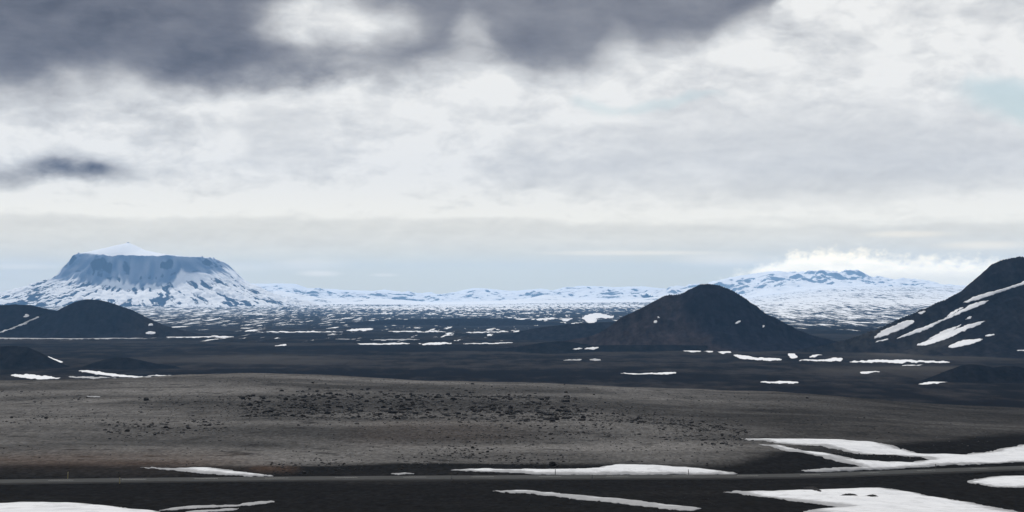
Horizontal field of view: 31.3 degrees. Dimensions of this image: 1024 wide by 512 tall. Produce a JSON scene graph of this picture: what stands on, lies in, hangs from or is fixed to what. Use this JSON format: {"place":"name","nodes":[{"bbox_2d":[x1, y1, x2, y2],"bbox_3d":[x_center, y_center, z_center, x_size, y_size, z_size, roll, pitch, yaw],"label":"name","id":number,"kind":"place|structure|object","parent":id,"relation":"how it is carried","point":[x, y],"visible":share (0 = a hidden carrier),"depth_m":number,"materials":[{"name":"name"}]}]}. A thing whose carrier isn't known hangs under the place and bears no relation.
{"place":"outdoors","nodes":[
{"label":"outdoors","id":0,"kind":"place"},
{"bbox_2d":[0,304,55,337],"bbox_3d":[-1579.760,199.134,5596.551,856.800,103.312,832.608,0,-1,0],"label":"hill","id":1,"kind":"structure","parent":0,"point":[11,315],"depth_m":5522.17,"materials":[{"name":"black stone"}]},
{"bbox_2d":[0,316,38,332],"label":"snow patch","id":2,"kind":"object","parent":1,"relation":"on","point":[26,322],"visible":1,"depth_m":5484.04,"materials":[{"name":"white snow"}]},
{"bbox_2d":[23,299,210,337],"bbox_3d":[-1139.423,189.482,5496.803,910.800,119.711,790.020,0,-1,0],"label":"hill","id":3,"kind":"structure","parent":0,"point":[87,318],"depth_m":5419.31,"materials":[{"name":"black stone"}]},
{"bbox_2d":[0,242,321,306],"bbox_3d":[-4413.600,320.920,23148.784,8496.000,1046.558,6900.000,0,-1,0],"label":"table mountain","id":4,"kind":"structure","parent":0,"point":[127,274],"depth_m":23072.07,"materials":[{"name":"white snow"}]},
{"bbox_2d":[252,283,665,302],"bbox_3d":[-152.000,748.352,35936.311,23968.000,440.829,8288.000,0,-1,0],"label":"snowy range","id":5,"kind":"structure","parent":0,"point":[575,293],"depth_m":34659.66,"materials":[{"name":"white snow"}]},
{"bbox_2d":[0,286,1023,511],"bbox_3d":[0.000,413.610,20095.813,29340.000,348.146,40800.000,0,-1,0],"label":"ground","id":6,"kind":"structure","parent":0,"point":[249,351],"depth_m":626.16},
{"bbox_2d":[0,346,69,369],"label":"knoll","id":7,"kind":"structure","parent":6,"relation":"on","point":[14,357],"depth_m":3011.24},
{"bbox_2d":[11,374,58,378],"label":"snow patch","id":8,"kind":"object","parent":6,"relation":"on","point":[30,376],"visible":1,"depth_m":2707.12,"materials":[{"name":"white snow"}]},
{"bbox_2d":[0,338,139,338],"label":"snow patch","id":9,"kind":"object","parent":6,"relation":"on","point":[68,338],"visible":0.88,"depth_m":5238.86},
{"bbox_2d":[0,502,158,511],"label":"snow patch","id":10,"kind":"object","parent":6,"relation":"on","point":[43,507],"visible":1,"depth_m":211.49,"materials":[{"name":"white snow"}]},
{"bbox_2d":[69,376,110,378],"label":"snow patch","id":11,"kind":"object","parent":6,"relation":"on","point":[91,377],"visible":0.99,"depth_m":2664.75,"materials":[{"name":"white snow"}]},
{"bbox_2d":[79,370,150,377],"bbox_3d":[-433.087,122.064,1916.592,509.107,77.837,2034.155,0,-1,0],"label":"snow patch","id":12,"kind":"object","parent":6,"relation":"on","point":[102,373],"visible":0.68,"depth_m":2776.06,"materials":[{"name":"white snow"}]},
{"bbox_2d":[83,357,179,369],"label":"knoll","id":13,"kind":"structure","parent":6,"relation":"on","point":[119,363],"depth_m":3022.41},
{"bbox_2d":[167,335,231,337],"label":"snow patch","id":14,"kind":"object","parent":6,"relation":"on","point":[205,336],"visible":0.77,"depth_m":5418.87,"materials":[{"name":"white snow"}]},
{"bbox_2d":[140,467,272,476],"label":"snow patch","id":15,"kind":"object","parent":6,"relation":"on","point":[208,470],"visible":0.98,"depth_m":338.40,"materials":[{"name":"white snow"}]},
{"bbox_2d":[186,508,238,511],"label":"snow patch","id":16,"kind":"object","parent":6,"relation":"on","point":[225,509],"visible":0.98,"depth_m":216.63,"materials":[{"name":"white snow"}]},
{"bbox_2d":[159,501,273,510],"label":"snow patch","id":17,"kind":"object","parent":6,"relation":"on","point":[215,506],"visible":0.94,"depth_m":229.94,"materials":[{"name":"white snow"}]},
{"bbox_2d":[262,331,334,332],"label":"snow patch","id":18,"kind":"object","parent":6,"relation":"on","point":[296,331],"visible":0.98,"depth_m":6396.78,"materials":[{"name":"white snow"}]},
{"bbox_2d":[346,328,372,330],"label":"snow patch","id":19,"kind":"object","parent":6,"relation":"on","point":[362,329],"visible":0.99,"depth_m":6768.55,"materials":[{"name":"white snow"}]},
{"bbox_2d":[358,343,409,344],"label":"snow patch","id":20,"kind":"object","parent":6,"relation":"on","point":[381,344],"visible":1,"depth_m":4671.96,"materials":[{"name":"white snow"}]},
{"bbox_2d":[376,339,418,340],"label":"snow patch","id":21,"kind":"object","parent":6,"relation":"on","point":[396,339],"visible":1,"depth_m":5062.04,"materials":[{"name":"white snow"}]},
{"bbox_2d":[391,472,413,474],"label":"snow patch","id":22,"kind":"object","parent":6,"relation":"on","point":[401,473],"visible":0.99,"depth_m":338.13,"materials":[{"name":"white snow"}]},
{"bbox_2d":[389,331,442,331],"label":"snow patch","id":23,"kind":"object","parent":6,"relation":"on","point":[416,331],"visible":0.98,"depth_m":6347.77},
{"bbox_2d":[418,342,451,344],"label":"snow patch","id":24,"kind":"object","parent":6,"relation":"on","point":[437,343],"visible":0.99,"depth_m":4694.12,"materials":[{"name":"white snow"}]},
{"bbox_2d":[338,318,568,325],"bbox_3d":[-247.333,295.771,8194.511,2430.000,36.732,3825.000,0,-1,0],"label":"lava swell","id":25,"kind":"structure","parent":6,"relation":"on","point":[473,322],"depth_m":7992.51,"materials":[{"name":"black stone"}]},
{"bbox_2d":[466,331,507,332],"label":"snow patch","id":26,"kind":"object","parent":6,"relation":"on","point":[487,332],"visible":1,"depth_m":6135.02,"materials":[{"name":"white snow"}]},
{"bbox_2d":[466,342,512,343],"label":"snow patch","id":27,"kind":"object","parent":6,"relation":"on","point":[489,343],"visible":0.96,"depth_m":4657.67,"materials":[{"name":"white snow"}]},
{"bbox_2d":[0,376,987,508],"bbox_3d":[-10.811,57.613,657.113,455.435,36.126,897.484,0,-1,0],"label":"loose stones","id":28,"kind":"object","parent":6,"relation":"on","point":[528,397],"visible":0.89,"depth_m":564.68,"materials":[{"name":"black stone"}]},
{"bbox_2d":[270,290,747,304],"bbox_3d":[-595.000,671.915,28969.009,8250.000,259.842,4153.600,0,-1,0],"label":"snowy foothill","id":29,"kind":"structure","parent":6,"relation":"on","point":[536,299],"depth_m":28351.53,"materials":[{"name":"white snow"}]},
{"bbox_2d":[536,317,557,320],"bbox_3d":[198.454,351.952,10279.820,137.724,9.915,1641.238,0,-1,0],"label":"snow patch","id":30,"kind":"object","parent":6,"relation":"on","point":[544,319],"visible":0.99,"depth_m":9961.40,"materials":[{"name":"white snow"}]},
{"bbox_2d":[487,321,615,340],"bbox_3d":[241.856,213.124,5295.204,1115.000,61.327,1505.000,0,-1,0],"label":"lava swell","id":31,"kind":"structure","parent":6,"relation":"on","point":[567,332],"depth_m":5200.55,"materials":[{"name":"black stone"}]},
{"bbox_2d":[452,464,736,474],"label":"snow patch","id":32,"kind":"object","parent":6,"relation":"on","point":[626,469],"visible":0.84,"depth_m":345.12,"materials":[{"name":"white snow"}]},
{"bbox_2d":[582,313,613,322],"bbox_3d":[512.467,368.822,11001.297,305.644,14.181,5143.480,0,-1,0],"label":"snow patch","id":33,"kind":"object","parent":6,"relation":"on","point":[591,318],"visible":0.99,"depth_m":10900.27,"materials":[{"name":"white snow"}]},
{"bbox_2d":[496,490,700,510],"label":"snow patch","id":34,"kind":"object","parent":6,"relation":"on","point":[633,502],"visible":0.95,"depth_m":239.10,"materials":[{"name":"white snow"}]},
{"bbox_2d":[498,341,777,353],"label":"knoll","id":35,"kind":"structure","parent":6,"relation":"on","point":[558,347],"depth_m":3986.00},
{"bbox_2d":[621,372,675,374],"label":"snow patch","id":36,"kind":"object","parent":6,"relation":"on","point":[662,373],"visible":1,"depth_m":2834.82,"materials":[{"name":"white snow"}]},
{"bbox_2d":[494,283,837,351],"bbox_3d":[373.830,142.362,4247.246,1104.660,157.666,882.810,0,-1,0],"label":"cinder cone","id":37,"kind":"object","parent":6,"relation":"on","point":[709,316],"visible":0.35,"depth_m":4166.43,"materials":[{"name":"black stone"}]},
{"bbox_2d":[734,355,781,360],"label":"snow patch","id":38,"kind":"object","parent":6,"relation":"on","point":[753,358],"visible":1,"depth_m":3506.91,"materials":[{"name":"white snow"}]},
{"bbox_2d":[761,381,798,383],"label":"snow patch","id":39,"kind":"object","parent":6,"relation":"on","point":[781,382],"visible":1,"depth_m":2491.40,"materials":[{"name":"white snow"}]},
{"bbox_2d":[788,353,797,358],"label":"snow patch","id":40,"kind":"object","parent":6,"relation":"on","point":[792,356],"visible":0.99,"depth_m":3624.34,"materials":[{"name":"white snow"}]},
{"bbox_2d":[639,269,964,297],"bbox_3d":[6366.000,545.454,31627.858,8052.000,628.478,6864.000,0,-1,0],"label":"snowy massif","id":41,"kind":"structure","parent":6,"relation":"on","point":[761,284],"depth_m":30506.53,"materials":[{"name":"white snow"}]},
{"bbox_2d":[803,486,820,491],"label":"gravel ridge","id":42,"kind":"structure","parent":6,"relation":"on","point":[811,488],"depth_m":273.59,"materials":[{"name":"black gravel"}]},
{"bbox_2d":[799,357,842,361],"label":"snow patch","id":43,"kind":"object","parent":6,"relation":"on","point":[834,359],"visible":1,"depth_m":3449.18,"materials":[{"name":"white snow"}]},
{"bbox_2d":[860,371,878,373],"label":"snow patch","id":44,"kind":"object","parent":6,"relation":"on","point":[867,372],"visible":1,"depth_m":2833.25,"materials":[{"name":"white snow"}]},
{"bbox_2d":[725,487,1016,511],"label":"snow patch","id":45,"kind":"object","parent":6,"relation":"on","point":[891,500],"visible":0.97,"depth_m":236.21,"materials":[{"name":"white snow"}]},
{"bbox_2d":[841,493,856,495],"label":"gravel hummock","id":46,"kind":"object","parent":45,"relation":"on","point":[849,494],"visible":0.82,"depth_m":249.79,"materials":[{"name":"black gravel"}]},
{"bbox_2d":[741,438,1023,471],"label":"snow patch","id":47,"kind":"object","parent":6,"relation":"on","point":[1008,455],"visible":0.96,"depth_m":404.45,"materials":[{"name":"white snow"}]},
{"bbox_2d":[852,359,949,363],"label":"snow patch","id":48,"kind":"object","parent":6,"relation":"on","point":[891,361],"visible":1,"depth_m":3362.66,"materials":[{"name":"white snow"}]},
{"bbox_2d":[920,382,941,384],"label":"snow patch","id":49,"kind":"object","parent":6,"relation":"on","point":[925,383],"visible":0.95,"depth_m":2479.97,"materials":[{"name":"white snow"}]},
{"bbox_2d":[917,364,1023,382],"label":"knoll","id":50,"kind":"structure","parent":6,"relation":"on","point":[970,373],"depth_m":2528.26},
{"bbox_2d":[967,476,1023,487],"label":"snow patch","id":51,"kind":"object","parent":6,"relation":"on","point":[1008,481],"visible":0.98,"depth_m":313.52,"materials":[{"name":"white snow"}]},
{"bbox_2d":[0,466,1023,484],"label":"road","id":52,"kind":"structure","parent":0,"point":[516,477],"depth_m":323.92,"materials":[{"name":"grey asphalt"}]},
{"bbox_2d":[0,0,1023,293],"label":"sky","id":53,"kind":"structure","parent":0,"point":[415,146],"materials":[{"name":"white"}]},
{"bbox_2d":[795,256,1023,358],"bbox_3d":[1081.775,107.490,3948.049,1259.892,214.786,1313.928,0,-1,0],"label":"hill","id":54,"kind":"structure","parent":0,"point":[1000,315],"depth_m":3848.93,"materials":[{"name":"black stone"}]},
{"bbox_2d":[874,320,913,337],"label":"snow patch","id":55,"kind":"object","parent":54,"relation":"on","point":[897,327],"visible":1,"depth_m":3917.97,"materials":[{"name":"white snow"}]},
{"bbox_2d":[897,300,988,338],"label":"snow patch","id":56,"kind":"object","parent":54,"relation":"on","point":[972,306],"visible":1,"depth_m":3871.53,"materials":[{"name":"white snow"}]},
{"bbox_2d":[929,324,960,338],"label":"snow patch","id":57,"kind":"object","parent":54,"relation":"on","point":[945,331],"visible":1,"depth_m":3830.01,"materials":[{"name":"white snow"}]},
{"bbox_2d":[917,321,983,345],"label":"snow patch","id":58,"kind":"object","parent":54,"relation":"on","point":[964,328],"visible":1,"depth_m":3801.14,"materials":[{"name":"white snow"}]},
{"bbox_2d":[947,307,962,316],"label":"snow patch","id":59,"kind":"object","parent":54,"relation":"on","point":[952,313],"visible":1,"depth_m":3879.78,"materials":[{"name":"white snow"}]},
{"bbox_2d":[949,338,982,347],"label":"snow patch","id":60,"kind":"object","parent":54,"relation":"on","point":[963,343],"visible":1,"depth_m":3720.16,"materials":[{"name":"white snow"}]},
{"bbox_2d":[965,281,1023,302],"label":"snow patch","id":61,"kind":"object","parent":54,"relation":"on","point":[981,296],"visible":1,"depth_m":3865.13,"materials":[{"name":"white snow"}]}
]}

